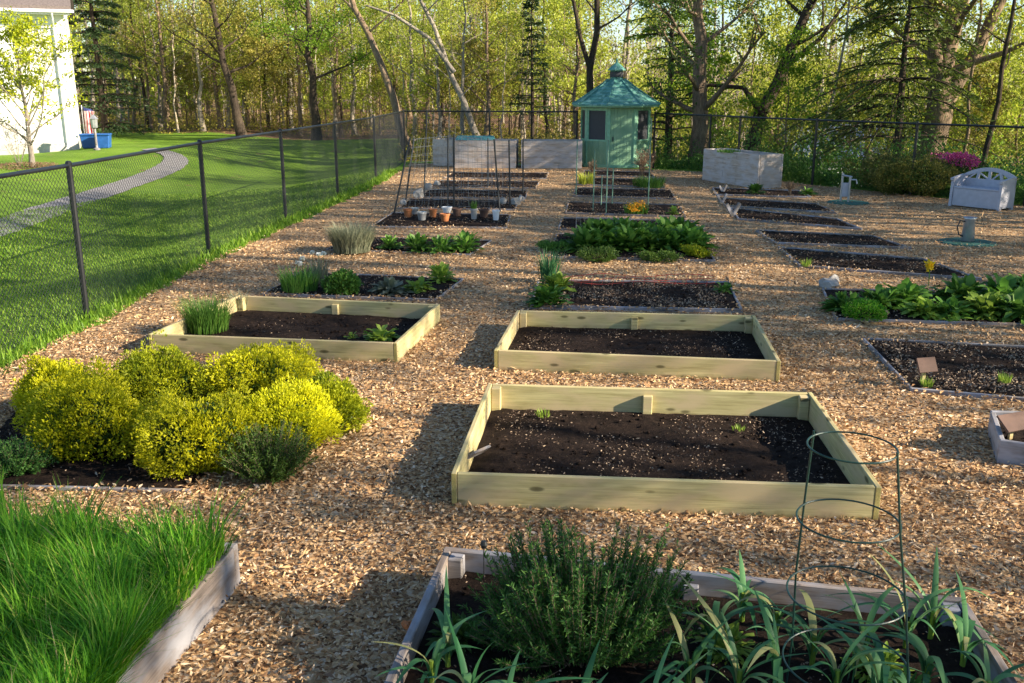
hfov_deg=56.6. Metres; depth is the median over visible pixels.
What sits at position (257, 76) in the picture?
understory tree
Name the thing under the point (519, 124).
woodland tree
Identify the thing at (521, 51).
bare sapling
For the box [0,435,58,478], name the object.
dusky bush
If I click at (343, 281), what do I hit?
kale mound
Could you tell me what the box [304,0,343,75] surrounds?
bare sapling
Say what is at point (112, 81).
understory tree
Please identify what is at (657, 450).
raised bed
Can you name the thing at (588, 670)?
leek
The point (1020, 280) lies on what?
leafy green
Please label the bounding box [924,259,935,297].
yellow flower
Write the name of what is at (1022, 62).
woodland tree
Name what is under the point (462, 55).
woodland tree
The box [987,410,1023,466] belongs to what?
raised bed
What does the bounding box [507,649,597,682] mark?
leek
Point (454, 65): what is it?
understory tree
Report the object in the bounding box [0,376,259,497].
raised bed
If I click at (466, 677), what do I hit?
leek
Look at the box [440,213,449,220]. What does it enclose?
pot
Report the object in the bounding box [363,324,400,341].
lettuce
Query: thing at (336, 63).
woodland tree
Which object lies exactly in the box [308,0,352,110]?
woodland tree
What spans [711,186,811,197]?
bed
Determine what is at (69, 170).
chain link fence
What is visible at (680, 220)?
leafy green
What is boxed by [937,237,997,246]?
round mat
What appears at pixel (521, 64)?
bare sapling
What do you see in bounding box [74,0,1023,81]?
sky
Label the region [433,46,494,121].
understory tree
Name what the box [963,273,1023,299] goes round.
leafy green
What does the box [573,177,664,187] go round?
bed
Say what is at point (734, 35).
woodland tree
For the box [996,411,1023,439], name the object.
plaque
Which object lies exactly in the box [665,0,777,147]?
woodland tree
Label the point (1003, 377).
weed tuft
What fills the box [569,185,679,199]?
bed
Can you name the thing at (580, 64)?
woodland tree
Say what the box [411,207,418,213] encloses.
pot
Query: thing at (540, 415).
weed tuft
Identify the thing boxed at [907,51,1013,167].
understory tree
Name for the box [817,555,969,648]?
leek
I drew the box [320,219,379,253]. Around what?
lavender bush
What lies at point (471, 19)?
woodland tree
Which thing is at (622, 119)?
door
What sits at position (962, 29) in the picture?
woodland tree
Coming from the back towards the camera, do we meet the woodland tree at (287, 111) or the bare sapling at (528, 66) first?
the woodland tree at (287, 111)
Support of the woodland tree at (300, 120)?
on the ground at (128, 141)
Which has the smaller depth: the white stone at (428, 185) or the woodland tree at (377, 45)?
the white stone at (428, 185)
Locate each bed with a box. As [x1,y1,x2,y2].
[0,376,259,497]
[116,533,240,682]
[148,295,439,361]
[259,268,466,301]
[322,235,491,254]
[369,212,514,228]
[384,547,1016,682]
[397,197,518,209]
[424,189,528,198]
[431,179,539,188]
[444,171,551,178]
[451,383,881,519]
[494,310,780,381]
[522,277,749,312]
[542,231,718,261]
[553,216,704,231]
[563,200,689,217]
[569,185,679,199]
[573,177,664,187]
[580,170,653,177]
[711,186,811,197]
[716,196,840,213]
[730,207,861,229]
[752,228,913,248]
[774,244,982,280]
[820,286,1023,325]
[860,334,1023,401]
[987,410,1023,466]
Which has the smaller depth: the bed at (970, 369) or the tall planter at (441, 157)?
the bed at (970, 369)
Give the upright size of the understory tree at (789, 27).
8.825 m
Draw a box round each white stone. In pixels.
[400,198,406,204]
[413,188,423,197]
[425,183,431,189]
[500,198,506,203]
[511,197,519,204]
[519,195,524,201]
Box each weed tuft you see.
[535,408,549,417]
[731,423,744,430]
[800,258,811,266]
[918,375,933,387]
[997,372,1012,383]
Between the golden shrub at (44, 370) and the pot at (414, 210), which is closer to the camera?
the golden shrub at (44, 370)
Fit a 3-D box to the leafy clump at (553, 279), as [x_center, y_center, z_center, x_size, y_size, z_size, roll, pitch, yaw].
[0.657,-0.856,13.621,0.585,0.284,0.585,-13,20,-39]
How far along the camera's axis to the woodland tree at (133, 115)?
59.05 m
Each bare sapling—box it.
[102,7,130,130]
[152,0,202,132]
[182,0,203,126]
[183,0,201,116]
[195,8,224,123]
[260,4,297,125]
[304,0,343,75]
[355,0,378,115]
[358,3,379,123]
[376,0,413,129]
[404,2,429,126]
[408,0,434,135]
[431,1,474,135]
[441,2,480,127]
[478,0,508,117]
[492,1,529,137]
[499,0,539,145]
[501,0,538,135]
[506,0,567,138]
[519,1,541,137]
[533,0,560,138]
[537,11,566,129]
[547,0,617,82]
[559,2,577,138]
[650,2,718,129]
[663,22,693,157]
[720,20,751,139]
[724,15,765,149]
[737,3,777,133]
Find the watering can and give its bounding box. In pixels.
[957,216,977,241]
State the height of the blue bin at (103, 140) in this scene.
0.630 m
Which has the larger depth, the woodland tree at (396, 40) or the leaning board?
the woodland tree at (396, 40)
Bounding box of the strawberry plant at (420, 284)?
[403,276,435,293]
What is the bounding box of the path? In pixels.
[0,148,187,235]
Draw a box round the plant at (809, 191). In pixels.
[797,186,817,194]
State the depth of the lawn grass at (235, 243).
20.87 m
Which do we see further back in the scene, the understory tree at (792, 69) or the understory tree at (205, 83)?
the understory tree at (205, 83)
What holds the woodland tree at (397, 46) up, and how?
on the ground at (128, 141)
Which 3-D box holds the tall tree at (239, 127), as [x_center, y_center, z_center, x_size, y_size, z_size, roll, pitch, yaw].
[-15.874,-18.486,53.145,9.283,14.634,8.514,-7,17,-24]
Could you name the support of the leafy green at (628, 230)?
on the bed at (558, 236)
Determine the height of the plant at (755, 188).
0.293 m
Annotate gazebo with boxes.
[572,59,660,167]
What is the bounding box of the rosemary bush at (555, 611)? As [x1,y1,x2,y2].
[458,518,709,682]
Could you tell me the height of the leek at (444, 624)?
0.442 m
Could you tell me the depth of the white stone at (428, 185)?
27.07 m
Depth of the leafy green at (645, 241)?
16.95 m
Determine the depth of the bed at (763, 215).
21.05 m
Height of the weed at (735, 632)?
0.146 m
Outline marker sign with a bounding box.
[916,357,937,381]
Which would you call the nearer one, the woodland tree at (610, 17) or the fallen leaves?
the fallen leaves
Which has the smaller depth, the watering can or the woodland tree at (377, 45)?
the watering can
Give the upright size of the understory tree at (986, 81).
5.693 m
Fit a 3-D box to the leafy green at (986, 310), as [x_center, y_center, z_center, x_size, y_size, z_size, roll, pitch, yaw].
[6.149,-0.505,12.281,0.797,0.325,0.858,11,19,36]
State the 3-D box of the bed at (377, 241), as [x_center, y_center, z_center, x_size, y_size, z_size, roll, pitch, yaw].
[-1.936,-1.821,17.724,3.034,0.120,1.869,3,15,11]
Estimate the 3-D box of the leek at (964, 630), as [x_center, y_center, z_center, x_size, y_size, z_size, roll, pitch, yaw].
[2.284,1.438,4.687,0.274,0.340,0.638,3,15,11]
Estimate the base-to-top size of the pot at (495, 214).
0.216 m
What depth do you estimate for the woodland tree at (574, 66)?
82.97 m
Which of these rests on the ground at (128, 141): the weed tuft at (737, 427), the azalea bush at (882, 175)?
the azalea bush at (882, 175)
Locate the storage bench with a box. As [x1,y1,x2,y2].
[948,167,1016,210]
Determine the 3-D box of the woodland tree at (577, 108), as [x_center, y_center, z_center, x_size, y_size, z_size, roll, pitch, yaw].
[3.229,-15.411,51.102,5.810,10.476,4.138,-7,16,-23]
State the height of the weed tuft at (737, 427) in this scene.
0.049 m
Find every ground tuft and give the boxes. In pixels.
[534,239,579,251]
[573,244,621,262]
[633,249,685,262]
[680,243,717,257]
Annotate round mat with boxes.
[827,200,869,204]
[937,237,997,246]
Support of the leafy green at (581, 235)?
on the bed at (558, 236)
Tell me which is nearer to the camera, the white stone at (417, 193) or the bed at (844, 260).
the bed at (844, 260)
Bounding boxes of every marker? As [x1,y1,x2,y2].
[480,540,486,578]
[716,193,727,203]
[718,185,727,191]
[725,202,740,216]
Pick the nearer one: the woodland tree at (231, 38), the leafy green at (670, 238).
the leafy green at (670, 238)
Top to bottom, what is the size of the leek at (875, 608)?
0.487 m
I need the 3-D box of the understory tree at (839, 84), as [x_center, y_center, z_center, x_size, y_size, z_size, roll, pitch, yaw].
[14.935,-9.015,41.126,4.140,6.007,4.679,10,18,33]
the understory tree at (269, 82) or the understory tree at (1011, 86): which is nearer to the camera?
the understory tree at (1011, 86)
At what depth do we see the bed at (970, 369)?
10.05 m
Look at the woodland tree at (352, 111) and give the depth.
58.35 m
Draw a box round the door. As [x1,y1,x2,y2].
[610,108,633,164]
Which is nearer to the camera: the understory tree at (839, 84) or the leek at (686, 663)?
the leek at (686, 663)
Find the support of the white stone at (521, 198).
on the mulch ground at (1012, 229)
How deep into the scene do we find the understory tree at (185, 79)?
61.22 m
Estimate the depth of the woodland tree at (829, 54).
81.57 m
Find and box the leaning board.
[468,445,490,458]
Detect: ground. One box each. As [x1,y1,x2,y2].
[0,61,1023,373]
[0,163,1023,682]
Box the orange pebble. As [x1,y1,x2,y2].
[401,620,411,630]
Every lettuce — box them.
[343,332,357,338]
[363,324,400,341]
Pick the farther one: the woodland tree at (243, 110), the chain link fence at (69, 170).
the woodland tree at (243, 110)
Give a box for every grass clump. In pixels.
[632,178,648,186]
[636,174,665,187]
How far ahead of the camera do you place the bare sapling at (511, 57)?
42.32 m
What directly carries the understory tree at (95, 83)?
on the ground at (128, 141)
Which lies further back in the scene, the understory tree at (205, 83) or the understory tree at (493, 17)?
the understory tree at (205, 83)
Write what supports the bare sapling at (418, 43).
on the ground at (128, 141)
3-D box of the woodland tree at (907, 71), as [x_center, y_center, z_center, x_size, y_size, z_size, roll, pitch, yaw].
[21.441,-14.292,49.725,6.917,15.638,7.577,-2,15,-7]
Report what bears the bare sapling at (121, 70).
on the ground at (128, 141)
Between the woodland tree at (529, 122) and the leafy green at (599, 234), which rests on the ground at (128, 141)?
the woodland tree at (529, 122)
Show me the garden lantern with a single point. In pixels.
(93, 118)
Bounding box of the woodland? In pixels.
[71,0,1023,158]
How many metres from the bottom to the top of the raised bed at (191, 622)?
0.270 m
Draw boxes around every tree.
[0,6,87,166]
[68,0,162,136]
[69,22,112,119]
[70,8,117,107]
[71,2,124,118]
[75,2,121,82]
[77,0,162,119]
[77,37,130,105]
[79,2,125,119]
[81,0,139,119]
[82,0,146,121]
[85,0,181,130]
[88,49,139,114]
[93,0,195,124]
[98,0,168,129]
[104,7,142,117]
[105,0,205,131]
[107,0,161,117]
[113,0,168,109]
[120,0,188,131]
[122,0,204,130]
[129,0,204,122]
[134,0,300,135]
[135,1,207,114]
[138,18,184,100]
[147,0,202,123]
[149,0,188,49]
[159,50,213,127]
[163,0,226,131]
[169,38,247,126]
[171,28,206,116]
[182,0,251,128]
[183,0,229,120]
[183,49,218,115]
[188,6,275,111]
[189,0,261,127]
[189,1,224,109]
[195,6,231,99]
[205,0,256,125]
[211,49,275,120]
[217,0,285,126]
[223,0,281,123]
[223,31,296,132]
[229,10,277,125]
[232,14,275,120]
[234,0,299,128]
[235,0,270,111]
[240,0,387,140]
[242,0,328,128]
[242,39,305,128]
[245,0,291,124]
[252,23,296,102]
[253,0,293,120]
[256,0,289,116]
[262,0,328,127]
[263,3,318,113]
[269,0,350,135]
[269,2,315,117]
[272,39,325,105]
[274,5,325,115]
[285,4,329,80]
[292,0,332,123]
[292,0,376,137]
[294,0,365,137]
[297,16,360,136]
[307,53,347,110]
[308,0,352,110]
[310,0,363,123]
[327,0,394,130]
[327,6,384,128]
[330,0,391,134]
[333,2,405,132]
[336,0,383,111]
[336,0,416,156]
[354,0,427,92]
[356,0,406,111]
[357,48,417,126]
[357,61,409,117]
[364,21,420,98]
[365,0,425,112]
[366,0,479,135]
[376,0,416,109]
[378,0,444,140]
[380,0,447,106]
[381,0,493,135]
[386,0,460,134]
[387,1,430,115]
[391,0,482,131]
[391,15,456,105]
[397,33,483,135]
[402,0,481,138]
[403,0,508,134]
[417,14,464,120]
[432,0,528,135]
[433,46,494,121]
[437,0,507,129]
[438,0,530,135]
[439,33,521,128]
[448,17,478,98]
[451,0,523,115]
[464,44,516,120]
[468,9,525,138]
[472,3,510,112]
[476,0,542,136]
[488,0,549,135]
[489,7,551,133]
[490,0,551,136]
[490,0,573,134]
[496,0,549,127]
[507,0,555,138]
[512,0,620,138]
[523,2,604,135]
[526,0,624,138]
[528,0,608,138]
[528,0,618,138]
[537,0,589,135]
[546,0,620,138]
[547,68,596,133]
[548,1,610,138]
[568,77,608,137]
[569,0,663,91]
[571,0,667,92]
[574,0,654,76]
[582,0,677,91]
[614,7,694,155]
[615,8,684,167]
[619,0,735,161]
[619,0,784,169]
[644,7,744,148]
[648,81,716,166]
[653,0,711,150]
[663,0,772,133]
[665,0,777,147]
[685,0,866,150]
[707,0,795,149]
[716,0,824,139]
[733,0,820,139]
[735,22,837,151]
[736,0,835,151]
[741,0,858,152]
[762,23,852,162]
[768,75,821,164]
[769,0,1023,174]
[772,0,905,165]
[772,0,926,156]
[775,0,882,121]
[789,0,875,113]
[810,63,893,170]
[825,0,919,166]
[829,0,1023,154]
[841,4,927,157]
[860,5,1002,155]
[866,0,984,157]
[877,2,1015,110]
[881,0,989,115]
[883,3,997,154]
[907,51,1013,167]
[912,0,1023,167]
[920,0,1023,152]
[920,1,1023,167]
[920,57,1023,174]
[933,0,1023,165]
[947,68,1023,174]
[955,0,1023,176]
[971,95,1023,172]
[979,9,1023,122]
[984,79,1021,159]
[995,102,1023,174]
[997,89,1023,159]
[1000,0,1023,122]
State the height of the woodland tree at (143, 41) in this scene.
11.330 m
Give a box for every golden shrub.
[8,354,97,421]
[10,355,146,464]
[104,329,224,409]
[117,376,272,480]
[191,339,324,401]
[216,375,350,450]
[296,368,373,434]
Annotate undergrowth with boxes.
[94,102,638,167]
[654,125,1023,202]
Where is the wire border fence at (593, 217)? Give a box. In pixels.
[576,214,630,221]
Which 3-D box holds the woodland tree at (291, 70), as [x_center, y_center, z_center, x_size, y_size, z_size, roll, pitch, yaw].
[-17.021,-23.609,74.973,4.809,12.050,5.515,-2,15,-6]
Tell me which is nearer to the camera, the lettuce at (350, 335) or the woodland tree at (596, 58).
the lettuce at (350, 335)
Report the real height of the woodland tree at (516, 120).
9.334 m
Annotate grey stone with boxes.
[819,278,839,287]
[829,274,838,281]
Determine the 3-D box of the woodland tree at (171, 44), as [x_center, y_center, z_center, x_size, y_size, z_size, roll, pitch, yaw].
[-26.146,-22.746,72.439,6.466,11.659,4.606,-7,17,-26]
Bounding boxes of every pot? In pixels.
[403,208,411,216]
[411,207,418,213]
[417,211,426,219]
[429,208,436,216]
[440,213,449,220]
[442,206,451,212]
[452,207,461,215]
[470,208,477,218]
[479,208,488,216]
[492,210,499,219]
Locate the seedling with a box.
[665,205,678,213]
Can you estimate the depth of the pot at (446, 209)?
21.90 m
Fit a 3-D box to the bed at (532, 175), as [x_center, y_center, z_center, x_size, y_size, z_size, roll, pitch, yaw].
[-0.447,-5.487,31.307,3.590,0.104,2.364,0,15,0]
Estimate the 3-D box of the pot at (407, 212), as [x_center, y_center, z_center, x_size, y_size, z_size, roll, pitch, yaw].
[-2.334,-2.881,21.297,0.209,0.180,0.204,0,15,0]
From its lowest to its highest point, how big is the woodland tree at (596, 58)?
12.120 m
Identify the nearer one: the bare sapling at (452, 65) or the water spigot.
the water spigot
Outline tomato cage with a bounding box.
[782,430,910,682]
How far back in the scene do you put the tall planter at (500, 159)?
34.19 m
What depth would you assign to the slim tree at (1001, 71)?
30.22 m
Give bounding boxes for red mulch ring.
[0,161,58,170]
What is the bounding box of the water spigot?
[839,173,857,201]
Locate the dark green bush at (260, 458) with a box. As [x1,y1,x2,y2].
[214,418,319,484]
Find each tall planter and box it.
[433,137,461,165]
[455,135,517,167]
[521,139,581,167]
[702,148,783,187]
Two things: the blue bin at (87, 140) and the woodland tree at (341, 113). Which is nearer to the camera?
the blue bin at (87, 140)
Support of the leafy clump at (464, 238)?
on the bed at (377, 241)
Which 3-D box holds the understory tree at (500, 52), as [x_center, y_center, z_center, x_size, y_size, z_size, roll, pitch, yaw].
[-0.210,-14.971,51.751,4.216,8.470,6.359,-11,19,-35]
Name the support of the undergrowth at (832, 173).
on the ground at (128, 141)
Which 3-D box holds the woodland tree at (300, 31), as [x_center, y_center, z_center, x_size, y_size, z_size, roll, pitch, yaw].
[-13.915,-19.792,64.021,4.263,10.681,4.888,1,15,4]
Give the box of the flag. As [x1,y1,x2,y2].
[81,105,93,132]
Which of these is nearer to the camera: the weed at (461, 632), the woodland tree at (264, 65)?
the weed at (461, 632)
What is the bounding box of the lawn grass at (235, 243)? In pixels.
[0,168,397,369]
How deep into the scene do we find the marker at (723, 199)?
23.98 m
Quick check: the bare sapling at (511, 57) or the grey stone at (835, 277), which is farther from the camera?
the bare sapling at (511, 57)
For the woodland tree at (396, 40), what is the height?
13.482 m
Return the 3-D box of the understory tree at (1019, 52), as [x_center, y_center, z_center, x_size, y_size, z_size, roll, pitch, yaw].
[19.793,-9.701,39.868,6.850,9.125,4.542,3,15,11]
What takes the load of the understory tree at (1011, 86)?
on the ground at (128, 141)
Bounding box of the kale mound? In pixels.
[320,267,364,294]
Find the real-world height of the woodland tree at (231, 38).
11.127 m
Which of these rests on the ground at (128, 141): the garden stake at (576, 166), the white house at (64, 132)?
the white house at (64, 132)
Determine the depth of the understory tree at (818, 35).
41.48 m
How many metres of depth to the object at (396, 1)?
49.34 m
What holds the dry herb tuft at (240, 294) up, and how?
on the raised bed at (323, 327)
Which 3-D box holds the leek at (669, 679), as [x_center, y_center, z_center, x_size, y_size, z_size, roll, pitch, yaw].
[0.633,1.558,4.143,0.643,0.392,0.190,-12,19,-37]
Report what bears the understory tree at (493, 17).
on the ground at (128, 141)
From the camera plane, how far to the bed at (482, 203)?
23.65 m
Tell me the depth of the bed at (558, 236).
16.58 m
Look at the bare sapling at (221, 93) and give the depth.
69.79 m
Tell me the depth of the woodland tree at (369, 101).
60.81 m
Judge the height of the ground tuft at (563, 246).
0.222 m
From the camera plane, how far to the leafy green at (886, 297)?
12.68 m
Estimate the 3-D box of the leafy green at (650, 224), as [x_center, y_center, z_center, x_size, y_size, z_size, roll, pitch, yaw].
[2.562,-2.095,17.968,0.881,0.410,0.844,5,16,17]
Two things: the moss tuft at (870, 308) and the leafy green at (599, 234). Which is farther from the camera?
the leafy green at (599, 234)
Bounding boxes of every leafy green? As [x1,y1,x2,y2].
[560,224,611,252]
[571,218,614,239]
[582,226,624,251]
[591,219,621,231]
[599,216,638,232]
[604,228,637,251]
[614,223,659,251]
[617,219,646,228]
[629,226,666,251]
[632,223,684,250]
[634,220,660,227]
[655,216,689,231]
[656,226,686,250]
[663,222,720,250]
[665,215,701,231]
[818,290,862,313]
[855,284,909,310]
[878,277,931,306]
[900,296,950,320]
[922,296,978,321]
[928,273,987,302]
[958,291,1011,320]
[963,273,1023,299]
[985,287,1023,324]
[1004,273,1023,289]
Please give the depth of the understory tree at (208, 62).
75.04 m
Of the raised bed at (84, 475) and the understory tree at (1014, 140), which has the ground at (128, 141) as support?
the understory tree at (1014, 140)
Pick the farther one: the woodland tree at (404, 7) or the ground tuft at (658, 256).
the woodland tree at (404, 7)
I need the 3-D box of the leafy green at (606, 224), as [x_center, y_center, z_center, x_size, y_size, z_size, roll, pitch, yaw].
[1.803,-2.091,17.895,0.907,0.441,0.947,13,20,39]
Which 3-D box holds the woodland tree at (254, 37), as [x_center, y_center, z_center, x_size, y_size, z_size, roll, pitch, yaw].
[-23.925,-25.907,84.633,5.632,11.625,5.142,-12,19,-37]
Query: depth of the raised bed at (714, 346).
10.77 m
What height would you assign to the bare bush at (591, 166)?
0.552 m
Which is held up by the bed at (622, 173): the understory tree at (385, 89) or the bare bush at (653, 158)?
the bare bush at (653, 158)
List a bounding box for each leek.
[375,610,487,682]
[420,606,524,682]
[421,567,462,682]
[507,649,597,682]
[581,638,607,682]
[640,598,729,682]
[649,670,702,682]
[653,634,710,682]
[665,600,790,682]
[678,573,807,682]
[705,572,838,650]
[710,550,777,637]
[745,589,782,682]
[747,589,896,666]
[761,599,921,682]
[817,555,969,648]
[819,617,906,682]
[823,575,909,682]
[873,621,950,682]
[874,545,995,638]
[920,641,1023,682]
[940,570,1018,674]
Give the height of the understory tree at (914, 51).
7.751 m
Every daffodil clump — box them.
[276,256,321,293]
[303,250,328,284]
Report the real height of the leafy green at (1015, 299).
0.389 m
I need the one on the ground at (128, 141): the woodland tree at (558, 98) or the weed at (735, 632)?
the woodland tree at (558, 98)
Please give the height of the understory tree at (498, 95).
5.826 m
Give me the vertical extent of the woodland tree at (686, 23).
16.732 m
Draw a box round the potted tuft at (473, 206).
[469,200,477,208]
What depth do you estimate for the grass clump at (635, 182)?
27.75 m
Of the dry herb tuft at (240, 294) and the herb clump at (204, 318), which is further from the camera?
the dry herb tuft at (240, 294)
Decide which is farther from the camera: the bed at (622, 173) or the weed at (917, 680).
the bed at (622, 173)
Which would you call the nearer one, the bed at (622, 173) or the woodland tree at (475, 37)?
the bed at (622, 173)
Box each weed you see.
[425,611,492,657]
[691,619,764,667]
[839,641,914,682]
[866,664,930,682]
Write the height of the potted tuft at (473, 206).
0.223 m
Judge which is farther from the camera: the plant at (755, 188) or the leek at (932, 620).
the plant at (755, 188)
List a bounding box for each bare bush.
[0,107,46,166]
[585,159,598,173]
[633,147,651,177]
[647,147,656,174]
[781,181,797,195]
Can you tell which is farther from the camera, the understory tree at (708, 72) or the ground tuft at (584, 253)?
the understory tree at (708, 72)
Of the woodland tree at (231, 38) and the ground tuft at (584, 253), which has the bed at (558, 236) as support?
the ground tuft at (584, 253)
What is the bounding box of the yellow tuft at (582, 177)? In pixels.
[577,171,595,184]
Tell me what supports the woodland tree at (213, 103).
on the ground at (128, 141)
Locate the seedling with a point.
(673, 209)
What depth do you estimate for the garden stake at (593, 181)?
22.26 m
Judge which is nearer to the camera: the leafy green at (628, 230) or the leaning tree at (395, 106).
the leafy green at (628, 230)
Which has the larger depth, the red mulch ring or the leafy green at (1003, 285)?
the red mulch ring
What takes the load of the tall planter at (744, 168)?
on the mulch ground at (1012, 229)
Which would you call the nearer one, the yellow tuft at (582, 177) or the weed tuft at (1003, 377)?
the weed tuft at (1003, 377)
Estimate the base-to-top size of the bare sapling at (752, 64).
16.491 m
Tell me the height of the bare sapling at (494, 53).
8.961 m
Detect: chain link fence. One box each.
[0,110,405,352]
[404,110,577,162]
[652,112,1023,205]
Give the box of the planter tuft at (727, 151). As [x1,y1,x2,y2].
[717,149,740,152]
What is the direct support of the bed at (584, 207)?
on the mulch ground at (1012, 229)
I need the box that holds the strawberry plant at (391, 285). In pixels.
[367,276,414,295]
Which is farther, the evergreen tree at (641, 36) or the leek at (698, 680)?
the evergreen tree at (641, 36)
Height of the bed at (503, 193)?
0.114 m
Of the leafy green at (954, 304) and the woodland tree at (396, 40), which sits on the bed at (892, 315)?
the leafy green at (954, 304)
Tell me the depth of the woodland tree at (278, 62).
76.37 m
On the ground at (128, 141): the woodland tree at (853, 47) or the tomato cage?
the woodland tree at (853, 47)
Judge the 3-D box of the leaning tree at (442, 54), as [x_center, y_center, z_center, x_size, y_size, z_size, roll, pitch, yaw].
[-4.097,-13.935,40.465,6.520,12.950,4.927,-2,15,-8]
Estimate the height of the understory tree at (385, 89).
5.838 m
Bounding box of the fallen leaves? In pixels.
[0,202,1022,677]
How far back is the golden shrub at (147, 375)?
8.71 m
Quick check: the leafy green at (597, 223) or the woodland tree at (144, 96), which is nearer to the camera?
the leafy green at (597, 223)
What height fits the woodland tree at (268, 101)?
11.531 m
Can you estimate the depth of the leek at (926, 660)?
4.48 m
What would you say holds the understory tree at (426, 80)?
on the ground at (128, 141)
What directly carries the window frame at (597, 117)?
in the gazebo
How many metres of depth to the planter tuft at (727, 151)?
28.52 m
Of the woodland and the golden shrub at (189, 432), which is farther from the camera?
the woodland
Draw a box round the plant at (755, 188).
[744,183,764,193]
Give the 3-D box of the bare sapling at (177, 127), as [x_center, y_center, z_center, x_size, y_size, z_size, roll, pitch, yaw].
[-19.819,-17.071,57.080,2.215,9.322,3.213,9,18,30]
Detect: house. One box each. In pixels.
[0,0,81,154]
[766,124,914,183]
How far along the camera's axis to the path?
32.89 m
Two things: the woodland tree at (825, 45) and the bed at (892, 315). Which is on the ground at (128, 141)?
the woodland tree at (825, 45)
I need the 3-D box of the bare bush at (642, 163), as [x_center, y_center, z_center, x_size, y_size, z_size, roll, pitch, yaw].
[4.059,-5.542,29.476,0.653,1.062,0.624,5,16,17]
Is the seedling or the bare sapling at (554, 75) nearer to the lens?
the seedling
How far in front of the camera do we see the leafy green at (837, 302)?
12.52 m
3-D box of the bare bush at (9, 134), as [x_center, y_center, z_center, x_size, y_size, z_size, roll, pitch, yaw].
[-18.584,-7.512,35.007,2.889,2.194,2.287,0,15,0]
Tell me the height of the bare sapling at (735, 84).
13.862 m
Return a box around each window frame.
[581,107,585,140]
[587,108,606,141]
[637,108,649,141]
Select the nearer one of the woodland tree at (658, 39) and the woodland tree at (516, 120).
the woodland tree at (516, 120)
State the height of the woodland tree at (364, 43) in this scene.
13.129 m
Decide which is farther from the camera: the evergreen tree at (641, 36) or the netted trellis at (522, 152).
the evergreen tree at (641, 36)
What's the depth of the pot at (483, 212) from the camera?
21.23 m
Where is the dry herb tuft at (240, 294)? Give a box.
[225,287,248,309]
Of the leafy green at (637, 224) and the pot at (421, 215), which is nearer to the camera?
the leafy green at (637, 224)
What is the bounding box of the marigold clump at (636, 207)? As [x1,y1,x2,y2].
[623,200,649,213]
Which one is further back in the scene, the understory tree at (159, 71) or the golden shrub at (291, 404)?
the understory tree at (159, 71)
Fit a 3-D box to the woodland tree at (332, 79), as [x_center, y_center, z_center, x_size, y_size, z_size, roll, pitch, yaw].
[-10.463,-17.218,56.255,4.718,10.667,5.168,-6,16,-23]
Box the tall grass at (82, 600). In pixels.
[0,460,263,682]
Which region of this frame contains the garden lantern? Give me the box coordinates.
[89,114,99,149]
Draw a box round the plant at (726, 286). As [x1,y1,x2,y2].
[713,282,737,293]
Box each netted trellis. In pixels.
[393,134,500,213]
[405,135,510,205]
[423,110,523,194]
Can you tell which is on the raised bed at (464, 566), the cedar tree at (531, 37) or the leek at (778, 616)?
the leek at (778, 616)
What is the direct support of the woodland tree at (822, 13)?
on the ground at (128, 141)
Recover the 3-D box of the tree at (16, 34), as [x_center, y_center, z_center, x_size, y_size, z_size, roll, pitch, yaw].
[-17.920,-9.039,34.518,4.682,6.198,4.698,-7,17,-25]
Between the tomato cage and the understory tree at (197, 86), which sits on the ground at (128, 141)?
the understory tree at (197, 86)
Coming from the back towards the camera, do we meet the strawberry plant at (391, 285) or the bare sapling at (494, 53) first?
the bare sapling at (494, 53)
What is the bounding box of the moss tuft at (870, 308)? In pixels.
[835,296,889,320]
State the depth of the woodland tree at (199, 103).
56.95 m
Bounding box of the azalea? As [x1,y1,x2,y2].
[930,151,994,177]
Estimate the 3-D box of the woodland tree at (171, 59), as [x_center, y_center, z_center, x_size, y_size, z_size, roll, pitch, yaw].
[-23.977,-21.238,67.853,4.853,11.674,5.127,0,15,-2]
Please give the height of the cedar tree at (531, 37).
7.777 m
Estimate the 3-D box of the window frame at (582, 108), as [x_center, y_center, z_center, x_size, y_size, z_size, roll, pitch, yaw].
[2.661,-8.058,35.172,0.065,1.188,0.848,-2,15,-6]
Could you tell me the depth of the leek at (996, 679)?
4.33 m
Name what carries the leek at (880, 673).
on the raised bed at (464, 566)
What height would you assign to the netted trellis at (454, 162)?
1.809 m
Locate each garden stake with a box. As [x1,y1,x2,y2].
[576,140,577,193]
[592,150,594,210]
[600,175,602,204]
[605,140,608,212]
[612,168,613,203]
[647,118,651,204]
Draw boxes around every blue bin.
[79,133,94,147]
[93,133,111,147]
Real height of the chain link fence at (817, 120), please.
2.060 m
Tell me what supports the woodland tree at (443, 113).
on the ground at (128, 141)
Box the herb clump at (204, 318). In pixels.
[168,290,243,334]
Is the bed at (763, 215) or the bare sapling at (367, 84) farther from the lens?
the bare sapling at (367, 84)
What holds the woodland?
on the ground at (128, 141)
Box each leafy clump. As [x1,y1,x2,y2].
[375,235,403,248]
[401,231,431,252]
[422,232,459,253]
[450,230,484,252]
[522,284,573,307]
[534,271,576,291]
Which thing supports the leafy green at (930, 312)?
on the bed at (892, 315)
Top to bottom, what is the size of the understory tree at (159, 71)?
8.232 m
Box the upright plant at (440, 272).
[426,261,457,283]
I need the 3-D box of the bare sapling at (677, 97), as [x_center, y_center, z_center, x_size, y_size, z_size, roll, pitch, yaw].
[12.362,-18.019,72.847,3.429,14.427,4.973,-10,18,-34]
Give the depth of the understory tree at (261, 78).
59.90 m
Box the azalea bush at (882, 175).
[839,144,974,196]
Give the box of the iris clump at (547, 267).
[532,246,565,280]
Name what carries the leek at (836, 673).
on the raised bed at (464, 566)
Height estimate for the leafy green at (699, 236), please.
0.473 m

